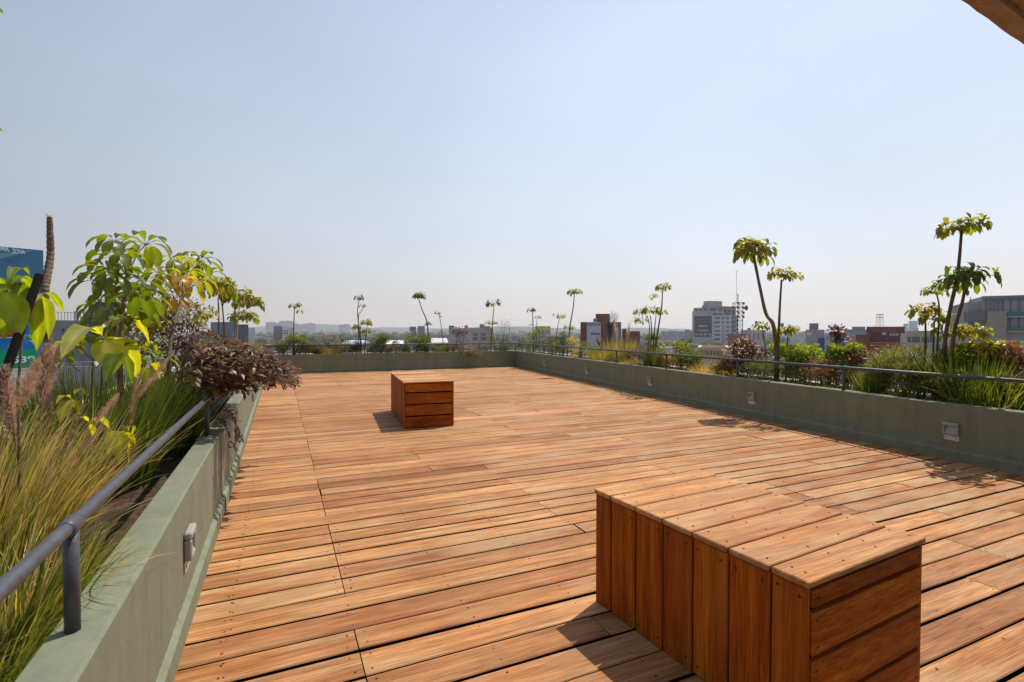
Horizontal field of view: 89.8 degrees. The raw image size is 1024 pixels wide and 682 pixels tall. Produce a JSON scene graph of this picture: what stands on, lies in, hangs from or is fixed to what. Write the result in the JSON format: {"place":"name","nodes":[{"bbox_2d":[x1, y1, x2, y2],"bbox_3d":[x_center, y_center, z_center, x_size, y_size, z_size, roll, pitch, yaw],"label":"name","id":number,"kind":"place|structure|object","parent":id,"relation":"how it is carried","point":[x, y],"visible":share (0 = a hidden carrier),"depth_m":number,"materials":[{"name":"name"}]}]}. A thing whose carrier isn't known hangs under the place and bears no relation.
{"place":"outdoors","nodes":[
{"label":"outdoors","id":0,"kind":"place"},
{"bbox_2d":[0,389,114,501],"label":"fountain grass","id":1,"kind":"object","parent":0,"point":[30,441],"depth_m":2.23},
{"bbox_2d":[52,311,88,361],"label":"parking building","id":2,"kind":"structure","parent":0,"point":[61,327],"depth_m":61.68,"materials":[{"name":"grey concrete"}]},
{"bbox_2d":[54,361,100,399],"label":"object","id":3,"kind":"structure","parent":0,"point":[79,366],"depth_m":24.25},
{"bbox_2d":[0,400,172,587],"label":"fountain grass","id":4,"kind":"object","parent":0,"point":[66,495],"depth_m":1.74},
{"bbox_2d":[0,502,174,677],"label":"fountain grass","id":5,"kind":"object","parent":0,"point":[25,599],"depth_m":1.37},
{"bbox_2d":[88,301,118,390],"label":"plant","id":6,"kind":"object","parent":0,"point":[91,323],"depth_m":57.60,"materials":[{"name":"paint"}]},
{"bbox_2d":[8,366,234,611],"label":"soil","id":7,"kind":"structure","parent":0,"point":[137,496],"depth_m":2.47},
{"bbox_2d":[0,402,18,479],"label":"grass plume","id":8,"kind":"object","parent":7,"relation":"on","point":[13,432],"depth_m":1.53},
{"bbox_2d":[0,363,23,450],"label":"grass plume","id":9,"kind":"object","parent":7,"relation":"on","point":[7,384],"depth_m":1.53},
{"bbox_2d":[0,273,43,404],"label":"stem","id":10,"kind":"object","parent":7,"relation":"on","point":[17,338],"visible":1,"depth_m":1.68,"materials":[{"name":"black plant"}]},
{"bbox_2d":[0,358,43,454],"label":"grass plume","id":11,"kind":"object","parent":7,"relation":"on","point":[32,376],"depth_m":1.71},
{"bbox_2d":[0,8,63,521],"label":"umbrella plant","id":12,"kind":"object","parent":7,"relation":"on","point":[15,309],"visible":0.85,"depth_m":1.75,"materials":[{"name":"green plant"}]},
{"bbox_2d":[11,341,58,488],"bbox_3d":[-1.663,0.381,1.769,0.102,0.768,0.359,0,1,-21],"label":"grass plume","id":13,"kind":"object","parent":7,"relation":"on","point":[46,351],"depth_m":1.86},
{"bbox_2d":[0,403,86,532],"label":"grass plume","id":14,"kind":"object","parent":7,"relation":"on","point":[66,441],"depth_m":1.69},
{"bbox_2d":[25,344,63,496],"bbox_3d":[-1.810,0.385,1.970,0.088,0.751,0.385,-1,1,-24],"label":"grass plume","id":15,"kind":"object","parent":7,"relation":"on","point":[55,360],"depth_m":2.06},
{"bbox_2d":[40,213,54,491],"bbox_3d":[-2.167,0.109,2.406,0.042,1.424,0.112,-1,1,-24],"label":"bare trunk","id":16,"kind":"object","parent":7,"relation":"on","point":[48,268],"visible":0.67,"depth_m":2.39,"materials":[{"name":"brown plant"}]},
{"bbox_2d":[0,426,102,537],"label":"grass plume","id":17,"kind":"object","parent":7,"relation":"on","point":[91,438],"depth_m":1.64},
{"bbox_2d":[0,564,115,681],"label":"fountain grass","id":18,"kind":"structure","parent":7,"relation":"on","point":[11,671],"depth_m":1.18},
{"bbox_2d":[54,392,119,483],"bbox_3d":[-1.685,0.496,2.026,0.117,0.527,0.611,0,1,-7],"label":"grass plume","id":19,"kind":"object","parent":7,"relation":"on","point":[110,403],"depth_m":2.14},
{"bbox_2d":[0,355,179,442],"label":"grass clump","id":20,"kind":"object","parent":7,"relation":"on","point":[62,381],"visible":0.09,"depth_m":3.36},
{"bbox_2d":[56,313,160,461],"bbox_3d":[-2.194,0.320,2.901,0.284,0.980,1.874,-1,1,-24],"label":"umbrella plant","id":21,"kind":"object","parent":7,"relation":"on","point":[110,355],"visible":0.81,"depth_m":2.58,"materials":[{"name":"green plant"}]},
{"bbox_2d":[38,330,178,405],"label":"umbrella plant","id":22,"kind":"object","parent":7,"relation":"on","point":[79,346],"visible":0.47,"depth_m":3.37,"materials":[{"name":"green plant"}]},
{"bbox_2d":[27,375,207,497],"bbox_3d":[-2.198,0.486,2.686,1.097,0.625,1.020,-1,1,-24],"label":"grass clump","id":23,"kind":"object","parent":7,"relation":"on","point":[157,420],"visible":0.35,"depth_m":2.71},
{"bbox_2d":[96,373,140,469],"bbox_3d":[-1.930,0.458,2.506,0.089,0.584,0.469,0,1,-5],"label":"grass plume","id":24,"kind":"object","parent":7,"relation":"on","point":[134,397],"depth_m":2.64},
{"bbox_2d":[66,230,173,419],"bbox_3d":[-2.625,0.035,3.567,0.471,1.524,2.265,-1,1,-32],"label":"umbrella plant","id":25,"kind":"object","parent":7,"relation":"on","point":[108,286],"visible":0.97,"depth_m":2.99,"materials":[{"name":"green plant"}]},
{"bbox_2d":[76,299,179,339],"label":"umbrella plant","id":26,"kind":"object","parent":7,"relation":"on","point":[113,331],"visible":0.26,"depth_m":3.69,"materials":[{"name":"green plant"}]},
{"bbox_2d":[98,355,170,464],"bbox_3d":[-2.051,0.420,2.881,0.155,0.642,1.113,0,1,-15],"label":"grass plume","id":27,"kind":"object","parent":7,"relation":"on","point":[154,376],"depth_m":2.94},
{"bbox_2d":[68,358,237,461],"bbox_3d":[-2.413,0.446,3.546,1.002,0.671,1.190,-1,1,-24],"label":"grass clump","id":28,"kind":"object","parent":7,"relation":"on","point":[196,428],"visible":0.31,"depth_m":3.41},
{"bbox_2d":[111,292,219,401],"bbox_3d":[-3.767,0.105,5.632,1.025,1.286,1.092,-1,1,-24],"label":"purple shrub","id":29,"kind":"object","parent":7,"relation":"on","point":[179,327],"visible":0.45,"depth_m":5.59,"materials":[{"name":"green plant"}]},
{"bbox_2d":[138,250,225,401],"bbox_3d":[-3.476,-0.148,5.572,0.598,1.808,3.496,-1,1,-24],"label":"umbrella plant","id":30,"kind":"object","parent":7,"relation":"on","point":[196,272],"visible":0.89,"depth_m":4.73,"materials":[{"name":"green plant"}]},
{"bbox_2d":[152,325,236,394],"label":"purple shrub","id":31,"kind":"object","parent":7,"relation":"on","point":[212,343],"visible":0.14,"depth_m":6.02,"materials":[{"name":"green plant"}]},
{"bbox_2d":[194,393,231,424],"bbox_3d":[-2.805,0.604,4.694,0.300,0.024,2.000,-1,1,-24],"label":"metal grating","id":32,"kind":"object","parent":7,"relation":"on","point":[221,400],"visible":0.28,"depth_m":4.80,"materials":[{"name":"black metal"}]},
{"bbox_2d":[188,276,264,344],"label":"umbrella plant","id":33,"kind":"object","parent":7,"relation":"on","point":[228,293],"visible":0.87,"depth_m":9.63,"materials":[{"name":"green plant"}]},
{"bbox_2d":[171,336,304,451],"bbox_3d":[-3.191,0.340,6.021,0.947,0.834,6.508,-1,1,-30],"label":"purple shrub","id":34,"kind":"object","parent":7,"relation":"on","point":[236,366],"visible":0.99,"depth_m":3.43,"materials":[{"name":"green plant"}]},
{"bbox_2d":[283,332,307,354],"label":"green shrub","id":35,"kind":"object","parent":7,"relation":"on","point":[300,338],"visible":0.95,"depth_m":14.61,"materials":[{"name":"green plant"}]},
{"bbox_2d":[351,318,372,352],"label":"umbrella plant","id":36,"kind":"object","parent":7,"relation":"on","point":[355,326],"visible":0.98,"depth_m":15.39,"materials":[{"name":"green plant"}]},
{"bbox_2d":[370,332,390,352],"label":"green shrub","id":37,"kind":"object","parent":7,"relation":"on","point":[381,338],"visible":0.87,"depth_m":15.54,"materials":[{"name":"green plant"}]},
{"bbox_2d":[402,333,432,352],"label":"green shrub","id":38,"kind":"object","parent":7,"relation":"on","point":[422,339],"visible":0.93,"depth_m":16.06,"materials":[{"name":"green plant"}]},
{"bbox_2d":[484,299,500,350],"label":"umbrella plant","id":39,"kind":"object","parent":7,"relation":"on","point":[491,305],"visible":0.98,"depth_m":17.17,"materials":[{"name":"green plant"}]},
{"bbox_2d":[564,288,582,356],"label":"umbrella plant","id":40,"kind":"object","parent":7,"relation":"on","point":[573,292],"visible":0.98,"depth_m":13.79,"materials":[{"name":"green plant"}]},
{"bbox_2d":[582,338,622,360],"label":"plume grass","id":41,"kind":"object","parent":7,"relation":"on","point":[593,357],"depth_m":12.06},
{"bbox_2d":[599,320,644,362],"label":"plume grass","id":42,"kind":"object","parent":7,"relation":"on","point":[620,357],"depth_m":11.37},
{"bbox_2d":[630,344,672,367],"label":"grass clump","id":43,"kind":"object","parent":7,"relation":"on","point":[649,359],"visible":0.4,"depth_m":9.96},
{"bbox_2d":[632,282,671,351],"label":"umbrella plant","id":44,"kind":"object","parent":7,"relation":"on","point":[656,311],"visible":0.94,"depth_m":10.14,"materials":[{"name":"green plant"}]},
{"bbox_2d":[668,342,699,370],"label":"olive shrub","id":45,"kind":"object","parent":7,"relation":"on","point":[679,360],"visible":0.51,"depth_m":9.21,"materials":[{"name":"green plant"}]},
{"bbox_2d":[686,350,704,370],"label":"olive shrub","id":46,"kind":"object","parent":7,"relation":"on","point":[697,360],"visible":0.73,"depth_m":8.79,"materials":[{"name":"green plant"}]},
{"bbox_2d":[687,360,735,375],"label":"golden grass","id":47,"kind":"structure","parent":7,"relation":"on","point":[704,368],"depth_m":8.39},
{"bbox_2d":[721,337,770,378],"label":"variegated shrub","id":48,"kind":"object","parent":7,"relation":"on","point":[744,348],"visible":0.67,"depth_m":7.74,"materials":[{"name":"brown plant"}]},
{"bbox_2d":[738,354,785,380],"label":"rosemary bush","id":49,"kind":"object","parent":7,"relation":"on","point":[757,367],"visible":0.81,"depth_m":7.24,"materials":[{"name":"green plant"}]},
{"bbox_2d":[733,236,803,381],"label":"umbrella plant","id":50,"kind":"object","parent":7,"relation":"on","point":[748,250],"visible":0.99,"depth_m":7.41,"materials":[{"name":"green plant"}]},
{"bbox_2d":[752,321,799,382],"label":"umbrella plant","id":51,"kind":"object","parent":7,"relation":"on","point":[789,330],"visible":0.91,"depth_m":7.22,"materials":[{"name":"green plant"}]},
{"bbox_2d":[767,341,789,380],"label":"green shrub","id":52,"kind":"object","parent":7,"relation":"on","point":[781,353],"visible":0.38,"depth_m":7.56,"materials":[{"name":"green plant"}]},
{"bbox_2d":[780,353,805,382],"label":"rosemary bush","id":53,"kind":"object","parent":7,"relation":"on","point":[787,367],"visible":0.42,"depth_m":7.07,"materials":[{"name":"green plant"}]},
{"bbox_2d":[781,342,824,385],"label":"green shrub","id":54,"kind":"object","parent":7,"relation":"on","point":[802,352],"visible":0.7,"depth_m":6.94,"materials":[{"name":"green plant"}]},
{"bbox_2d":[796,356,827,385],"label":"bush","id":55,"kind":"object","parent":7,"relation":"on","point":[802,371],"visible":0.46,"depth_m":6.69,"materials":[{"name":"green plant"}]},
{"bbox_2d":[804,358,841,387],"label":"brown shrub","id":56,"kind":"object","parent":7,"relation":"on","point":[824,370],"visible":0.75,"depth_m":6.41,"materials":[{"name":"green plant"}]},
{"bbox_2d":[817,342,846,387],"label":"green shrub","id":57,"kind":"object","parent":7,"relation":"on","point":[832,347],"visible":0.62,"depth_m":6.54,"materials":[{"name":"green plant"}]},
{"bbox_2d":[826,324,849,387],"bbox_3d":[4.248,0.244,6.686,0.293,0.958,0.301,1,1,33],"label":"purple sapling","id":58,"kind":"object","parent":7,"relation":"on","point":[838,339],"visible":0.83,"depth_m":6.66,"materials":[{"name":"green plant"}]},
{"bbox_2d":[833,360,863,389],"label":"bush","id":59,"kind":"object","parent":7,"relation":"on","point":[847,373],"visible":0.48,"depth_m":6.31,"materials":[{"name":"green plant"}]},
{"bbox_2d":[836,341,865,389],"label":"green shrub","id":60,"kind":"object","parent":7,"relation":"on","point":[851,345],"visible":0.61,"depth_m":6.42,"materials":[{"name":"green plant"}]},
{"bbox_2d":[840,347,872,389],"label":"brown shrub","id":61,"kind":"object","parent":7,"relation":"on","point":[862,358],"visible":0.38,"depth_m":6.31,"materials":[{"name":"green plant"}]},
{"bbox_2d":[830,364,902,393],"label":"grass clump","id":62,"kind":"object","parent":7,"relation":"on","point":[862,386],"visible":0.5,"depth_m":5.79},
{"bbox_2d":[861,351,910,395],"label":"rosemary bush","id":63,"kind":"object","parent":7,"relation":"on","point":[876,360],"visible":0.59,"depth_m":5.66,"materials":[{"name":"green plant"}]},
{"bbox_2d":[874,342,931,396],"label":"shrub","id":64,"kind":"object","parent":7,"relation":"on","point":[903,355],"visible":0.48,"depth_m":5.64,"materials":[{"name":"green plant"}]},
{"bbox_2d":[892,357,937,399],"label":"rosemary bush","id":65,"kind":"object","parent":7,"relation":"on","point":[909,365],"visible":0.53,"depth_m":5.33,"materials":[{"name":"green plant"}]},
{"bbox_2d":[904,287,962,398],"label":"umbrella plant","id":66,"kind":"object","parent":7,"relation":"on","point":[924,313],"visible":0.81,"depth_m":5.50,"materials":[{"name":"green plant"}]},
{"bbox_2d":[916,369,957,400],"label":"rosemary bush","id":67,"kind":"object","parent":7,"relation":"on","point":[928,382],"visible":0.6,"depth_m":5.08,"materials":[{"name":"green plant"}]},
{"bbox_2d":[925,349,963,399],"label":"rosemary bush","id":68,"kind":"object","parent":7,"relation":"on","point":[941,359],"visible":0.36,"depth_m":5.17,"materials":[{"name":"green plant"}]},
{"bbox_2d":[939,342,976,390],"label":"leafy plant","id":69,"kind":"object","parent":7,"relation":"on","point":[962,353],"visible":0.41,"depth_m":5.13,"materials":[{"name":"green plant"}]},
{"bbox_2d":[930,212,1001,367],"bbox_3d":[4.437,-0.245,5.069,0.451,2.020,0.568,-1,1,-24],"label":"umbrella plant","id":70,"kind":"object","parent":7,"relation":"on","point":[957,277],"visible":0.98,"depth_m":5.07,"materials":[{"name":"green plant"}]},
{"bbox_2d":[915,347,1022,405],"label":"grass clump","id":71,"kind":"object","parent":7,"relation":"on","point":[951,394],"visible":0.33,"depth_m":4.89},
{"bbox_2d":[930,366,1023,410],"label":"grass clump","id":72,"kind":"object","parent":7,"relation":"on","point":[994,402],"visible":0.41,"depth_m":4.66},
{"bbox_2d":[950,320,1005,373],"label":"umbrella plant","id":73,"kind":"object","parent":7,"relation":"on","point":[983,334],"visible":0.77,"depth_m":5.08,"materials":[{"name":"green plant"}]},
{"bbox_2d":[974,339,1023,375],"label":"leafy plant","id":74,"kind":"object","parent":7,"relation":"on","point":[1018,341],"visible":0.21,"depth_m":5.05,"materials":[{"name":"green plant"}]},
{"bbox_2d":[983,340,1023,378],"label":"brown shrub","id":75,"kind":"object","parent":7,"relation":"on","point":[1015,352],"visible":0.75,"depth_m":4.88,"materials":[{"name":"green plant"}]},
{"bbox_2d":[1001,382,1023,408],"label":"leafy plant","id":76,"kind":"object","parent":7,"relation":"on","point":[1018,390],"visible":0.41,"depth_m":4.64,"materials":[{"name":"green plant"}]},
{"bbox_2d":[250,324,448,332],"bbox_3d":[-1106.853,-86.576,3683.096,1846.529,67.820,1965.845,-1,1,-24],"label":"hills","id":77,"kind":"structure","parent":0,"point":[327,327],"depth_m":3396.67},
{"bbox_2d":[4,331,830,420],"bbox_3d":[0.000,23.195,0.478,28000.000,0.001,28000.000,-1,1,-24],"label":"ground","id":78,"kind":"structure","parent":0,"point":[13,373],"depth_m":330.52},
{"bbox_2d":[0,246,43,424],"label":"billboard","id":79,"kind":"object","parent":78,"relation":"on","point":[31,260],"visible":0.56,"depth_m":25.32,"materials":[{"name":"paint"}]},
{"bbox_2d":[211,322,236,340],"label":"block","id":80,"kind":"structure","parent":78,"relation":"on","point":[229,330],"depth_m":150.35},
{"bbox_2d":[235,324,248,343],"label":"block","id":81,"kind":"structure","parent":78,"relation":"on","point":[242,331],"depth_m":139.97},
{"bbox_2d":[470,324,492,350],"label":"apartment building","id":82,"kind":"structure","parent":78,"relation":"on","point":[480,334],"depth_m":189.99,"materials":[{"name":"grey concrete"}]},
{"bbox_2d":[125,329,843,338],"bbox_3d":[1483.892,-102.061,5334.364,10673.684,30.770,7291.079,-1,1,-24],"label":"distant city","id":83,"kind":"object","parent":78,"relation":"on","point":[378,331],"visible":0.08,"depth_m":1623.03},
{"bbox_2d":[182,330,948,361],"bbox_3d":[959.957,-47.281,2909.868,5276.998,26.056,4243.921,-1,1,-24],"label":"trees","id":84,"kind":"object","parent":78,"relation":"on","point":[515,337],"visible":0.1,"depth_m":687.65,"materials":[{"name":"green plant"}]},
{"bbox_2d":[580,314,609,356],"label":"red building","id":85,"kind":"structure","parent":78,"relation":"on","point":[590,332],"depth_m":129.89,"materials":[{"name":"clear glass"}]},
{"bbox_2d":[622,328,639,349],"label":"red building","id":86,"kind":"structure","parent":78,"relation":"on","point":[632,335],"depth_m":136.00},
{"bbox_2d":[692,301,736,344],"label":"tower block","id":87,"kind":"structure","parent":78,"relation":"on","point":[711,320],"depth_m":382.93,"materials":[{"name":"paint"}]},
{"bbox_2d":[732,271,747,333],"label":"radio mast","id":88,"kind":"object","parent":78,"relation":"on","point":[737,320],"visible":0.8,"depth_m":149.30,"materials":[{"name":"grey metal"}]},
{"bbox_2d":[805,323,823,355],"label":"grey block","id":89,"kind":"structure","parent":78,"relation":"on","point":[813,333],"depth_m":260.83,"materials":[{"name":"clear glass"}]},
{"bbox_2d":[844,327,865,365],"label":"grey block","id":90,"kind":"structure","parent":78,"relation":"on","point":[857,331],"depth_m":180.00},
{"bbox_2d":[907,328,936,392],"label":"beige building","id":91,"kind":"structure","parent":78,"relation":"on","point":[916,336],"depth_m":105.30,"materials":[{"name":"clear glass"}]},
{"bbox_2d":[449,325,469,350],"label":"apartment building","id":92,"kind":"structure","parent":0,"point":[452,338],"depth_m":230.07,"materials":[{"name":"grey concrete"}]},
{"bbox_2d":[0,0,1023,330],"label":"sky","id":93,"kind":"structure","parent":0,"point":[464,154],"materials":[{"name":"blue"}]},
{"bbox_2d":[432,326,691,333],"bbox_3d":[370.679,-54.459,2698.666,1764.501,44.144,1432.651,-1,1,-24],"label":"hills","id":94,"kind":"structure","parent":0,"point":[516,329],"depth_m":2466.45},
{"bbox_2d":[600,311,619,346],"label":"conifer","id":95,"kind":"object","parent":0,"point":[609,325],"visible":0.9,"depth_m":59.80,"materials":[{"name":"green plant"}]},
{"bbox_2d":[697,345,728,369],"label":"rooftop house","id":96,"kind":"structure","parent":0,"point":[713,350],"depth_m":48.16,"materials":[{"name":"beige concrete"}]},
{"bbox_2d":[741,328,765,355],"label":"pink block","id":97,"kind":"structure","parent":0,"point":[755,337],"depth_m":209.52,"materials":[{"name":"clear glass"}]},
{"bbox_2d":[856,327,905,351],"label":"red building","id":98,"kind":"structure","parent":0,"point":[876,335],"depth_m":119.81,"materials":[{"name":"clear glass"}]},
{"bbox_2d":[949,295,1023,375],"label":"concrete building","id":99,"kind":"structure","parent":0,"point":[1004,315],"depth_m":59.93,"materials":[{"name":"grey concrete"}]},
{"bbox_2d":[962,0,1023,43],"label":"roof canopy","id":100,"kind":"object","parent":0,"point":[1007,16],"visible":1,"depth_m":2.44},
{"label":"roof slab","id":101,"kind":"structure","parent":0,"visible":0},
{"bbox_2d":[14,433,224,681],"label":"planter wall","id":102,"kind":"structure","parent":101,"relation":"on","point":[138,631],"depth_m":1.62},
{"bbox_2d":[0,346,262,635],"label":"railing","id":103,"kind":"object","parent":102,"relation":"on","point":[65,533],"visible":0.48,"depth_m":1.14,"materials":[{"name":"metal"}]},
{"bbox_2d":[184,523,196,573],"bbox_3d":[-1.347,0.864,2.153,0.030,0.165,0.132,-1,1,-24],"label":"step light","id":104,"kind":"object","parent":102,"relation":"attached to","point":[190,544],"visible":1,"depth_m":2.10,"materials":[{"name":"white plastic"}]},
{"bbox_2d":[204,382,263,509],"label":"planter wall","id":105,"kind":"structure","parent":101,"relation":"on","point":[245,411],"depth_m":4.29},
{"bbox_2d":[265,351,515,373],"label":"planter wall","id":106,"kind":"structure","parent":101,"relation":"on","point":[327,363],"depth_m":15.47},
{"bbox_2d":[263,342,516,354],"bbox_3d":[-3.328,0.221,15.605,7.630,0.279,0.045,-1,1,-24],"label":"railing","id":107,"kind":"object","parent":106,"relation":"on","point":[345,345],"visible":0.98,"depth_m":15.36,"materials":[{"name":"metal"}]},
{"bbox_2d":[174,367,1023,681],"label":"deck","id":108,"kind":"structure","parent":101,"relation":"on","point":[462,549],"depth_m":3.13,"materials":[{"name":"wood"}]},
{"bbox_2d":[391,371,453,428],"bbox_3d":[-1.273,0.768,7.089,0.628,0.572,1.528,0,1,-19],"label":"wood bench","id":109,"kind":"object","parent":108,"relation":"on","point":[422,399],"visible":1,"depth_m":6.41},
{"bbox_2d":[594,470,925,681],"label":"wood bench","id":110,"kind":"object","parent":108,"relation":"on","point":[707,576],"visible":1,"depth_m":1.71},
{"bbox_2d":[535,351,934,397],"bbox_3d":[3.511,1.261,9.878,0.142,1.472,17.416,0,1,-18],"label":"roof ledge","id":111,"kind":"object","parent":101,"relation":"on","point":[569,355],"visible":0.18,"depth_m":8.14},
{"bbox_2d":[516,351,1023,475],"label":"planter wall","id":112,"kind":"structure","parent":101,"relation":"on","point":[991,438],"depth_m":5.84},
{"bbox_2d":[517,343,1023,389],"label":"railing","id":113,"kind":"object","parent":112,"relation":"on","point":[845,368],"visible":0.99,"depth_m":5.95,"materials":[{"name":"metal"}]},
{"bbox_2d":[942,422,959,441],"bbox_3d":[4.057,0.838,4.754,0.030,0.165,0.132,0,1,-18],"label":"step light","id":114,"kind":"object","parent":112,"relation":"attached to","point":[950,430],"visible":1,"depth_m":4.75,"materials":[{"name":"grey metal"}]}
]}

